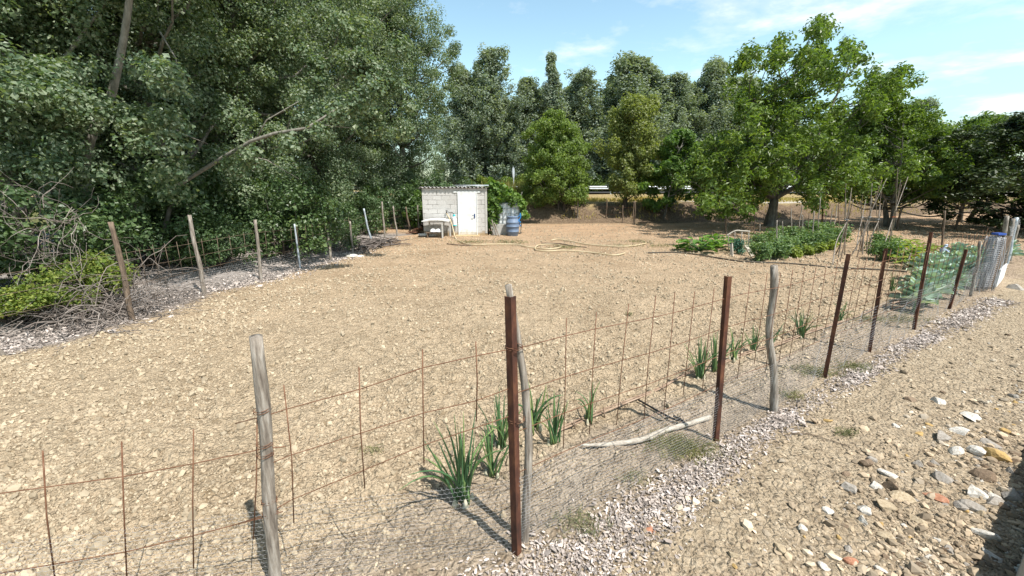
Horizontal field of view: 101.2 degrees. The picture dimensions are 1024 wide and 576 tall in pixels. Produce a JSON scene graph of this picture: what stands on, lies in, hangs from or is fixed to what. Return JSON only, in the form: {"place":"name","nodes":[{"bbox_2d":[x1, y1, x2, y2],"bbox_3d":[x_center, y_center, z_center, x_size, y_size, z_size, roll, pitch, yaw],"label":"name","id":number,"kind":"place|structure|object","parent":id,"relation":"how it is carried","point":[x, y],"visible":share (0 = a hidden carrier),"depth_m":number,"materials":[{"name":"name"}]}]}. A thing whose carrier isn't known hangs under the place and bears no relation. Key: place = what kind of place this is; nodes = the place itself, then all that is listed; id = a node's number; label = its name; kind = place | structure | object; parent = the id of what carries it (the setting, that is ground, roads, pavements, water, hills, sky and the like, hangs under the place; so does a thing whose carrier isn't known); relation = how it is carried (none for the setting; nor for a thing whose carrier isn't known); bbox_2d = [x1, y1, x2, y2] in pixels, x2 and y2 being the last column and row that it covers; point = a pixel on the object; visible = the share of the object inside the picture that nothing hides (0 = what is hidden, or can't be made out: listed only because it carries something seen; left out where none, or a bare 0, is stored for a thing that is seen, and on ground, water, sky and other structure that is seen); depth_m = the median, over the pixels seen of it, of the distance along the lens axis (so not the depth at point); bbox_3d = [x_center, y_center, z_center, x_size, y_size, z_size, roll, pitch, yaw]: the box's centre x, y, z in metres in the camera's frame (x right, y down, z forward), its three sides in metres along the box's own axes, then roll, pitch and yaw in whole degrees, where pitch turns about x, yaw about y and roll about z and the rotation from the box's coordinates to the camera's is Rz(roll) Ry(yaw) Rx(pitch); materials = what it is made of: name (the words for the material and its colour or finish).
{"place":"outdoors","nodes":[
{"label":"outdoors","id":0,"kind":"place"},
{"bbox_2d":[0,185,1023,575],"bbox_3d":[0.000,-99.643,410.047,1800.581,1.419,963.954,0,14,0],"label":"ground","id":1,"kind":"structure","parent":0,"point":[876,397],"depth_m":4.56,"materials":[{"name":"soil"}]},
{"bbox_2d":[0,215,41,282],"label":"shrub","id":2,"kind":"object","parent":1,"relation":"on","point":[6,228],"visible":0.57,"depth_m":7.42,"materials":[{"name":"green plant"}]},
{"bbox_2d":[0,283,78,323],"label":"shrub","id":3,"kind":"object","parent":1,"relation":"on","point":[11,302],"visible":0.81,"depth_m":6.59,"materials":[{"name":"green plant"}]},
{"bbox_2d":[0,177,141,285],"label":"shrub","id":4,"kind":"object","parent":1,"relation":"on","point":[93,222],"visible":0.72,"depth_m":7.86,"materials":[{"name":"green plant"}]},
{"bbox_2d":[0,167,141,302],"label":"dead branches","id":5,"kind":"object","parent":1,"relation":"on","point":[47,240],"visible":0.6,"depth_m":7.36,"materials":[{"name":"wood"}]},
{"bbox_2d":[11,249,140,312],"bbox_3d":[-7.786,-0.083,7.572,1.528,1.157,1.535,5,15,21],"label":"shrub","id":6,"kind":"object","parent":1,"relation":"on","point":[95,266],"visible":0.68,"depth_m":7.46,"materials":[{"name":"green plant"}]},
{"bbox_2d":[0,0,154,266],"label":"poplar tree","id":7,"kind":"object","parent":1,"relation":"on","point":[13,53],"visible":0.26,"depth_m":9.33,"materials":[{"name":"green plant"}]},
{"bbox_2d":[0,0,156,250],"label":"poplar tree","id":8,"kind":"object","parent":1,"relation":"on","point":[65,46],"visible":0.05,"depth_m":10.13,"materials":[{"name":"green plant"}]},
{"bbox_2d":[0,0,199,255],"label":"poplar tree","id":9,"kind":"object","parent":1,"relation":"on","point":[55,112],"visible":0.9,"depth_m":8.23,"materials":[{"name":"green plant"}]},
{"bbox_2d":[0,235,235,355],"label":"dead brambles","id":10,"kind":"object","parent":1,"relation":"on","point":[96,314],"visible":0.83,"depth_m":7.11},
{"bbox_2d":[0,0,268,232],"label":"poplar tree","id":11,"kind":"object","parent":1,"relation":"on","point":[153,23],"visible":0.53,"depth_m":10.88,"materials":[{"name":"green plant"}]},
{"bbox_2d":[61,164,218,268],"bbox_3d":[-8.646,-1.619,9.791,2.866,2.496,2.974,-6,15,-24],"label":"shrub","id":12,"kind":"object","parent":1,"relation":"on","point":[144,234],"visible":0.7,"depth_m":9.69,"materials":[{"name":"green plant"}]},
{"bbox_2d":[76,131,244,252],"bbox_3d":[-9.695,-2.467,11.479,4.069,3.415,3.922,-5,15,-20],"label":"shrub","id":13,"kind":"object","parent":1,"relation":"on","point":[213,199],"visible":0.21,"depth_m":11.31,"materials":[{"name":"green plant"}]},
{"bbox_2d":[0,202,419,355],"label":"wire fence","id":14,"kind":"object","parent":1,"relation":"on","point":[123,272],"visible":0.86,"depth_m":8.91,"materials":[{"name":"grey wood"}]},
{"bbox_2d":[173,211,255,266],"bbox_3d":[-7.577,-1.232,10.802,1.918,1.501,1.831,2,14,8],"label":"shrub","id":15,"kind":"object","parent":1,"relation":"on","point":[224,230],"visible":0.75,"depth_m":10.56,"materials":[{"name":"green plant"}]},
{"bbox_2d":[111,0,349,231],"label":"poplar tree","id":16,"kind":"object","parent":1,"relation":"on","point":[248,13],"visible":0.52,"depth_m":13.41,"materials":[{"name":"green plant"}]},
{"bbox_2d":[0,334,510,575],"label":"wire fence","id":17,"kind":"object","parent":1,"relation":"on","point":[268,501],"visible":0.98,"depth_m":2.30,"materials":[{"name":"brown metal"}]},
{"bbox_2d":[226,166,324,237],"bbox_3d":[-7.873,-2.792,14.307,3.017,2.627,3.130,12,18,39],"label":"shrub","id":18,"kind":"object","parent":1,"relation":"on","point":[262,177],"visible":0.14,"depth_m":13.78,"materials":[{"name":"green plant"}]},
{"bbox_2d":[230,165,346,259],"bbox_3d":[-6.751,-2.247,12.786,3.287,2.890,3.168,-4,15,-17],"label":"shrub","id":19,"kind":"object","parent":1,"relation":"on","point":[295,203],"visible":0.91,"depth_m":12.30,"materials":[{"name":"green plant"}]},
{"bbox_2d":[157,9,422,245],"bbox_3d":[-5.823,-3.773,10.700,6.846,6.451,3.058,0,14,0],"label":"leaning tree","id":20,"kind":"object","parent":1,"relation":"on","point":[374,87],"visible":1,"depth_m":10.88,"materials":[{"name":"green plant"}]},
{"bbox_2d":[219,0,416,203],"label":"poplar tree","id":21,"kind":"object","parent":1,"relation":"on","point":[327,165],"visible":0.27,"depth_m":17.38,"materials":[{"name":"green plant"}]},
{"bbox_2d":[310,220,360,251],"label":"shrub","id":22,"kind":"object","parent":1,"relation":"on","point":[348,243],"visible":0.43,"depth_m":14.53,"materials":[{"name":"green plant"}]},
{"bbox_2d":[317,192,359,235],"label":"shrub","id":23,"kind":"object","parent":1,"relation":"on","point":[348,208],"visible":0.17,"depth_m":16.73,"materials":[{"name":"green plant"}]},
{"bbox_2d":[338,185,390,234],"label":"shrub","id":24,"kind":"object","parent":1,"relation":"on","point":[374,222],"visible":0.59,"depth_m":19.20,"materials":[{"name":"green plant"}]},
{"bbox_2d":[307,0,435,224],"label":"poplar tree","id":25,"kind":"object","parent":1,"relation":"on","point":[372,169],"visible":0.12,"depth_m":21.97,"materials":[{"name":"green plant"}]},
{"bbox_2d":[347,178,404,228],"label":"shrub","id":26,"kind":"object","parent":1,"relation":"on","point":[380,193],"visible":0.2,"depth_m":21.39,"materials":[{"name":"green plant"}]},
{"bbox_2d":[343,236,410,253],"bbox_3d":[-5.214,-1.752,15.821,2.111,0.404,3.274,6,15,22],"label":"brush pile","id":27,"kind":"object","parent":1,"relation":"on","point":[373,243],"visible":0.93,"depth_m":15.56,"materials":[{"name":"wood"}]},
{"bbox_2d":[329,0,464,208],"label":"poplar tree","id":28,"kind":"object","parent":1,"relation":"on","point":[410,169],"visible":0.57,"depth_m":22.02,"materials":[{"name":"green plant"}]},
{"bbox_2d":[400,189,422,228],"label":"shrub","id":29,"kind":"object","parent":1,"relation":"on","point":[413,224],"visible":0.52,"depth_m":21.72,"materials":[{"name":"green plant"}]},
{"bbox_2d":[390,169,453,226],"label":"shrub","id":30,"kind":"object","parent":1,"relation":"on","point":[408,193],"visible":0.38,"depth_m":21.93,"materials":[{"name":"green plant"}]},
{"bbox_2d":[398,411,503,508],"bbox_3d":[-0.402,1.271,3.134,0.706,0.754,0.729,0,14,0],"label":"onion plant","id":31,"kind":"object","parent":1,"relation":"on","point":[464,479],"visible":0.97,"depth_m":3.10,"materials":[{"name":"green plant"}]},
{"bbox_2d":[419,185,489,236],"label":"block shed","id":32,"kind":"structure","parent":1,"relation":"on","point":[467,206],"depth_m":19.03,"materials":[{"name":"concrete block"},{"name":"white paint"},{"name":"corrugated fibre cement"}]},
{"bbox_2d":[458,193,476,234],"bbox_3d":[-2.009,-3.356,19.063,0.821,1.878,0.128,0,14,0],"label":"door","id":33,"kind":"structure","parent":32,"relation":"in","point":[467,204],"depth_m":19.07,"materials":[{"name":"white paint"}]},
{"bbox_2d":[425,60,501,184],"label":"poplar tree","id":34,"kind":"object","parent":1,"relation":"on","point":[454,145],"visible":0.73,"depth_m":49.63,"materials":[{"name":"green plant"}]},
{"bbox_2d":[420,76,508,181],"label":"poplar tree","id":35,"kind":"object","parent":1,"relation":"on","point":[468,128],"visible":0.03,"depth_m":55.05,"materials":[{"name":"green plant"}]},
{"bbox_2d":[436,42,524,184],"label":"poplar tree","id":36,"kind":"object","parent":1,"relation":"on","point":[491,86],"visible":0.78,"depth_m":49.67,"materials":[{"name":"green plant"}]},
{"bbox_2d":[467,417,508,478],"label":"onion plant","id":37,"kind":"object","parent":1,"relation":"on","point":[491,464],"visible":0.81,"depth_m":3.39,"materials":[{"name":"green plant"}]},
{"bbox_2d":[492,222,506,234],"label":"concrete plinth","id":38,"kind":"structure","parent":1,"relation":"on","point":[501,228],"depth_m":19.52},
{"bbox_2d":[499,203,518,223],"bbox_3d":[-0.136,-3.569,19.968,0.957,0.967,0.978,0,14,0],"label":"water tank","id":39,"kind":"object","parent":38,"relation":"on","point":[508,211],"visible":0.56,"depth_m":19.52,"materials":[{"name":"white plastic"}]},
{"bbox_2d":[477,393,522,448],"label":"onion plant","id":40,"kind":"object","parent":1,"relation":"on","point":[502,440],"visible":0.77,"depth_m":3.76,"materials":[{"name":"green plant"}]},
{"bbox_2d":[484,176,530,233],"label":"grape vine","id":41,"kind":"object","parent":1,"relation":"on","point":[497,193],"visible":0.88,"depth_m":19.27,"materials":[{"name":"green plant"}]},
{"bbox_2d":[0,237,1020,575],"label":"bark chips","id":42,"kind":"object","parent":1,"relation":"on","point":[922,339],"visible":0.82,"depth_m":3.54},
{"bbox_2d":[506,216,518,235],"bbox_3d":[0.024,-2.841,19.261,0.636,0.873,0.636,0,14,0],"label":"water barrel","id":43,"kind":"object","parent":1,"relation":"on","point":[512,225],"visible":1,"depth_m":19.03,"materials":[{"name":"plastic"}]},
{"bbox_2d":[494,76,544,184],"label":"poplar tree","id":44,"kind":"object","parent":1,"relation":"on","point":[528,96],"visible":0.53,"depth_m":50.69,"materials":[{"name":"green plant"}]},
{"bbox_2d":[463,178,576,201],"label":"tall grass","id":45,"kind":"structure","parent":1,"relation":"on","point":[516,188],"depth_m":28.38,"materials":[{"name":"green plant"}]},
{"bbox_2d":[502,382,561,434],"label":"onion plant","id":46,"kind":"object","parent":1,"relation":"on","point":[535,413],"visible":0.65,"depth_m":3.95,"materials":[{"name":"green plant"}]},
{"bbox_2d":[446,213,625,255],"bbox_3d":[0.020,-2.105,16.016,8.506,1.056,1.849,9,17,34],"label":"garden hose","id":47,"kind":"object","parent":1,"relation":"on","point":[546,250],"visible":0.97,"depth_m":15.26,"materials":[{"name":"rubber"}]},
{"bbox_2d":[541,394,567,445],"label":"onion plant","id":48,"kind":"object","parent":1,"relation":"on","point":[555,438],"visible":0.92,"depth_m":3.77,"materials":[{"name":"green plant"}]},
{"bbox_2d":[539,50,571,174],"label":"poplar tree","id":49,"kind":"object","parent":1,"relation":"on","point":[554,84],"visible":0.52,"depth_m":49.32,"materials":[{"name":"green plant"}]},
{"bbox_2d":[519,108,593,211],"bbox_3d":[2.867,-7.803,26.182,5.172,6.411,5.995,0,14,0],"label":"fruit tree","id":50,"kind":"object","parent":1,"relation":"on","point":[558,139],"visible":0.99,"depth_m":25.43,"materials":[{"name":"green plant"}]},
{"bbox_2d":[543,64,614,191],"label":"poplar tree","id":51,"kind":"object","parent":1,"relation":"on","point":[582,82],"visible":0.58,"depth_m":49.79,"materials":[{"name":"green plant"}]},
{"bbox_2d":[575,382,599,423],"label":"onion plant","id":52,"kind":"object","parent":1,"relation":"on","point":[587,414],"visible":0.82,"depth_m":4.12,"materials":[{"name":"green plant"}]},
{"bbox_2d":[592,92,665,208],"bbox_3d":[7.337,-8.261,26.035,4.447,7.125,3.686,-12,18,-40],"label":"fruit tree","id":53,"kind":"object","parent":1,"relation":"on","point":[636,112],"visible":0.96,"depth_m":25.20,"materials":[{"name":"green plant"}]},
{"bbox_2d":[579,50,678,191],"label":"poplar tree","id":54,"kind":"object","parent":1,"relation":"on","point":[628,67],"visible":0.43,"depth_m":49.50,"materials":[{"name":"green plant"}]},
{"bbox_2d":[604,62,672,174],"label":"poplar tree","id":55,"kind":"object","parent":1,"relation":"on","point":[651,73],"visible":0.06,"depth_m":50.83,"materials":[{"name":"green plant"}]},
{"bbox_2d":[580,414,711,446],"bbox_3d":[1.308,1.367,3.916,1.461,0.088,0.140,-5,15,-20],"label":"fallen branch","id":56,"kind":"object","parent":1,"relation":"on","point":[662,430],"visible":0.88,"depth_m":3.87,"materials":[{"name":"wood"}]},
{"bbox_2d":[356,238,937,542],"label":"weeds","id":57,"kind":"object","parent":1,"relation":"on","point":[846,432],"visible":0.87,"depth_m":3.80,"materials":[{"name":"plant"}]},
{"bbox_2d":[632,128,711,218],"bbox_3d":[9.632,-6.793,25.714,4.960,5.573,4.962,0,14,0],"label":"fruit tree","id":58,"kind":"object","parent":1,"relation":"on","point":[674,162],"visible":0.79,"depth_m":25.11,"materials":[{"name":"green plant"}]},
{"bbox_2d":[649,70,718,191],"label":"poplar tree","id":59,"kind":"object","parent":1,"relation":"on","point":[681,84],"visible":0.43,"depth_m":49.40,"materials":[{"name":"green plant"}]},
{"bbox_2d":[684,337,718,379],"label":"onion plant","id":60,"kind":"object","parent":1,"relation":"on","point":[699,369],"visible":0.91,"depth_m":5.03,"materials":[{"name":"green plant"}]},
{"bbox_2d":[676,236,726,251],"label":"zucchini plant","id":61,"kind":"object","parent":1,"relation":"on","point":[711,245],"visible":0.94,"depth_m":14.52,"materials":[{"name":"green plant"}]},
{"bbox_2d":[673,53,755,190],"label":"poplar tree","id":62,"kind":"object","parent":1,"relation":"on","point":[712,77],"visible":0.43,"depth_m":50.73,"materials":[{"name":"green plant"}]},
{"bbox_2d":[708,332,738,371],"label":"onion plant","id":63,"kind":"object","parent":1,"relation":"on","point":[714,363],"visible":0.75,"depth_m":5.26,"materials":[{"name":"green plant"}]},
{"bbox_2d":[557,300,905,432],"bbox_3d":[4.118,0.792,6.236,8.854,0.149,0.182,-8,16,-31],"label":"cane edging","id":64,"kind":"object","parent":1,"relation":"on","point":[648,392],"visible":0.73,"depth_m":4.91,"materials":[{"name":"wood"}]},
{"bbox_2d":[727,325,754,362],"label":"onion plant","id":65,"kind":"object","parent":1,"relation":"on","point":[734,356],"visible":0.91,"depth_m":5.53,"materials":[{"name":"green plant"}]},
{"bbox_2d":[504,229,990,555],"bbox_3d":[5.205,0.107,5.835,12.498,1.900,0.201,-9,16,-32],"label":"wire fence","id":66,"kind":"object","parent":1,"relation":"on","point":[514,346],"visible":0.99,"depth_m":3.58,"materials":[{"name":"metal"}]},
{"bbox_2d":[527,192,967,220],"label":"dry grass","id":67,"kind":"structure","parent":1,"relation":"on","point":[599,199],"depth_m":30.44,"materials":[{"name":"plant"}]},
{"bbox_2d":[721,76,779,183],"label":"poplar tree","id":68,"kind":"object","parent":1,"relation":"on","point":[740,84],"visible":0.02,"depth_m":52.47,"materials":[{"name":"green plant"}]},
{"bbox_2d":[745,241,776,260],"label":"tomato plant","id":69,"kind":"object","parent":1,"relation":"on","point":[761,251],"visible":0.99,"depth_m":12.88,"materials":[{"name":"green plant"}]},
{"bbox_2d":[746,231,776,248],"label":"tomato plant","id":70,"kind":"object","parent":1,"relation":"on","point":[760,238],"visible":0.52,"depth_m":15.02,"materials":[{"name":"green plant"}]},
{"bbox_2d":[648,252,906,271],"bbox_3d":[7.552,-0.815,12.760,6.701,0.062,0.652,9,17,33],"label":"irrigation pipe","id":71,"kind":"object","parent":1,"relation":"on","point":[776,262],"visible":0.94,"depth_m":12.47,"materials":[{"name":"plastic"}]},
{"bbox_2d":[763,235,792,258],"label":"tomato plant","id":72,"kind":"object","parent":1,"relation":"on","point":[781,249],"visible":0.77,"depth_m":13.18,"materials":[{"name":"green plant"}]},
{"bbox_2d":[779,235,805,254],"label":"tomato plant","id":73,"kind":"object","parent":1,"relation":"on","point":[793,240],"visible":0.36,"depth_m":13.83,"materials":[{"name":"green plant"}]},
{"bbox_2d":[671,12,928,226],"bbox_3d":[14.364,-8.428,20.682,15.361,11.839,13.886,0,14,0],"label":"walnut tree","id":74,"kind":"object","parent":1,"relation":"on","point":[768,180],"visible":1,"depth_m":19.04,"materials":[{"name":"green plant"}]},
{"bbox_2d":[785,310,823,338],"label":"onion plant","id":75,"kind":"object","parent":1,"relation":"on","point":[801,331],"visible":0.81,"depth_m":6.42,"materials":[{"name":"green plant"}]},
{"bbox_2d":[801,229,828,246],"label":"tomato plant","id":76,"kind":"object","parent":1,"relation":"on","point":[820,234],"visible":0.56,"depth_m":15.17,"materials":[{"name":"green plant"}]},
{"bbox_2d":[832,186,853,264],"bbox_3d":[10.187,-1.977,12.947,0.290,2.396,2.677,12,18,40],"label":"bean pole teepee","id":77,"kind":"object","parent":1,"relation":"on","point":[844,233],"visible":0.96,"depth_m":12.98,"materials":[{"name":"brown wood"}]},
{"bbox_2d":[851,178,886,256],"bbox_3d":[11.839,-2.316,13.966,1.933,2.563,0.403,-12,18,-40],"label":"bean pole teepee","id":78,"kind":"object","parent":1,"relation":"on","point":[865,228],"visible":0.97,"depth_m":13.90,"materials":[{"name":"brown wood"}]},
{"bbox_2d":[863,231,905,248],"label":"tomato plant","id":79,"kind":"object","parent":1,"relation":"on","point":[878,236],"visible":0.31,"depth_m":14.59,"materials":[{"name":"green plant"}]},
{"bbox_2d":[864,238,906,261],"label":"tomato plant","id":80,"kind":"object","parent":1,"relation":"on","point":[878,248],"visible":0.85,"depth_m":12.88,"materials":[{"name":"green plant"}]},
{"bbox_2d":[879,168,907,258],"bbox_3d":[12.696,-2.464,13.964,3.271,2.854,0.116,-13,19,-43],"label":"bean pole teepee","id":81,"kind":"object","parent":1,"relation":"on","point":[892,221],"visible":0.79,"depth_m":14.00,"materials":[{"name":"brown wood"}]},
{"bbox_2d":[889,490,916,502],"bbox_3d":[2.936,1.575,3.161,0.154,0.043,0.117,18,30,36],"label":"stone","id":82,"kind":"object","parent":1,"relation":"on","point":[898,494],"visible":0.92,"depth_m":3.16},
{"bbox_2d":[788,96,1023,227],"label":"walnut tree","id":83,"kind":"object","parent":1,"relation":"on","point":[896,128],"visible":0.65,"depth_m":21.16,"materials":[{"name":"green plant"}]},
{"bbox_2d":[887,245,930,260],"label":"squash plant","id":84,"kind":"object","parent":1,"relation":"on","point":[909,251],"visible":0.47,"depth_m":12.62,"materials":[{"name":"green plant"}]},
{"bbox_2d":[872,95,953,177],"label":"poplar tree","id":85,"kind":"object","parent":1,"relation":"on","point":[930,101],"visible":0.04,"depth_m":56.84,"materials":[{"name":"green plant"}]},
{"bbox_2d":[888,277,942,311],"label":"cabbage plant","id":86,"kind":"object","parent":1,"relation":"on","point":[909,291],"visible":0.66,"depth_m":7.64,"materials":[{"name":"green plant"}]},
{"bbox_2d":[906,253,939,270],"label":"cabbage plant","id":87,"kind":"object","parent":1,"relation":"on","point":[917,259],"visible":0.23,"depth_m":10.12,"materials":[{"name":"green plant"}]},
{"bbox_2d":[904,269,953,304],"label":"cabbage plant","id":88,"kind":"object","parent":1,"relation":"on","point":[944,288],"visible":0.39,"depth_m":7.96,"materials":[{"name":"green plant"}]},
{"bbox_2d":[911,258,955,275],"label":"cabbage plant","id":89,"kind":"object","parent":1,"relation":"on","point":[944,265],"visible":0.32,"depth_m":9.12,"materials":[{"name":"green plant"}]},
{"bbox_2d":[932,471,953,483],"bbox_3d":[3.441,1.521,3.353,0.127,0.102,0.124,7,10,1],"label":"stone","id":90,"kind":"object","parent":1,"relation":"on","point":[940,476],"visible":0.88,"depth_m":3.34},
{"bbox_2d":[896,209,1006,229],"bbox_3d":[22.933,-3.513,21.864,5.745,1.236,0.197,0,14,0],"label":"wooden fence","id":91,"kind":"object","parent":1,"relation":"on","point":[901,211],"visible":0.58,"depth_m":21.77,"materials":[{"name":"brown wood"}]},
{"bbox_2d":[893,110,1023,221],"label":"walnut tree","id":92,"kind":"object","parent":1,"relation":"on","point":[985,118],"visible":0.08,"depth_m":23.61,"materials":[{"name":"green plant"}]},
{"bbox_2d":[946,262,975,286],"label":"cabbage plant","id":93,"kind":"object","parent":1,"relation":"on","point":[953,266],"visible":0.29,"depth_m":8.98,"materials":[{"name":"green plant"}]},
{"bbox_2d":[900,111,1023,228],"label":"fig tree","id":94,"kind":"object","parent":1,"relation":"on","point":[1008,132],"visible":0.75,"depth_m":19.79,"materials":[{"name":"green plant"}]},
{"bbox_2d":[959,499,986,511],"bbox_3d":[3.349,1.599,3.071,0.097,0.093,0.152,-24,25,-37],"label":"stone","id":95,"kind":"object","parent":1,"relation":"on","point":[971,505],"visible":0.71,"depth_m":3.04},
{"bbox_2d":[967,484,988,499],"bbox_3d":[3.515,1.565,3.175,0.134,0.132,0.105,-9,16,-32],"label":"stone","id":96,"kind":"object","parent":1,"relation":"on","point":[974,491],"visible":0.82,"depth_m":3.16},
{"bbox_2d":[968,468,996,481],"bbox_3d":[3.785,1.504,3.378,0.159,0.088,0.154,-8,4,11],"label":"stone","id":97,"kind":"object","parent":1,"relation":"on","point":[986,475],"visible":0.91,"depth_m":3.35,"materials":[{"name":"stone"}]},
{"bbox_2d":[970,528,1002,541],"bbox_3d":[3.156,1.651,2.814,0.099,0.098,0.153,-1,15,-23],"label":"stone","id":98,"kind":"object","parent":1,"relation":"on","point":[984,534],"visible":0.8,"depth_m":2.78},
{"bbox_2d":[967,233,1011,290],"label":"garden gate","id":99,"kind":"structure","parent":1,"relation":"on","point":[995,255],"depth_m":9.22,"materials":[{"name":"grey metal"}]},
{"bbox_2d":[983,447,1011,462],"bbox_3d":[4.143,1.446,3.614,0.100,0.124,0.195,-5,15,-20],"label":"stone","id":100,"kind":"object","parent":1,"relation":"on","point":[998,455],"visible":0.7,"depth_m":3.58,"materials":[{"name":"stone"}]},
{"bbox_2d":[997,216,1019,274],"bbox_3d":[14.300,-1.315,12.110,5.182,1.652,0.253,-10,17,-36],"label":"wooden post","id":101,"kind":"object","parent":1,"relation":"on","point":[1013,229],"visible":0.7,"depth_m":11.52,"materials":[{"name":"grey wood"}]},
{"bbox_2d":[1001,488,1022,501],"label":"stone","id":102,"kind":"object","parent":1,"relation":"on","point":[1011,494],"visible":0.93,"depth_m":3.13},
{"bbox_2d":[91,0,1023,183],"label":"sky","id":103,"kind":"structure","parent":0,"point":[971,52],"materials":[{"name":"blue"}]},
{"bbox_2d":[509,288,1023,575],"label":"gravel","id":104,"kind":"structure","parent":0,"point":[973,555],"depth_m":2.94,"materials":[{"name":"gravel"}]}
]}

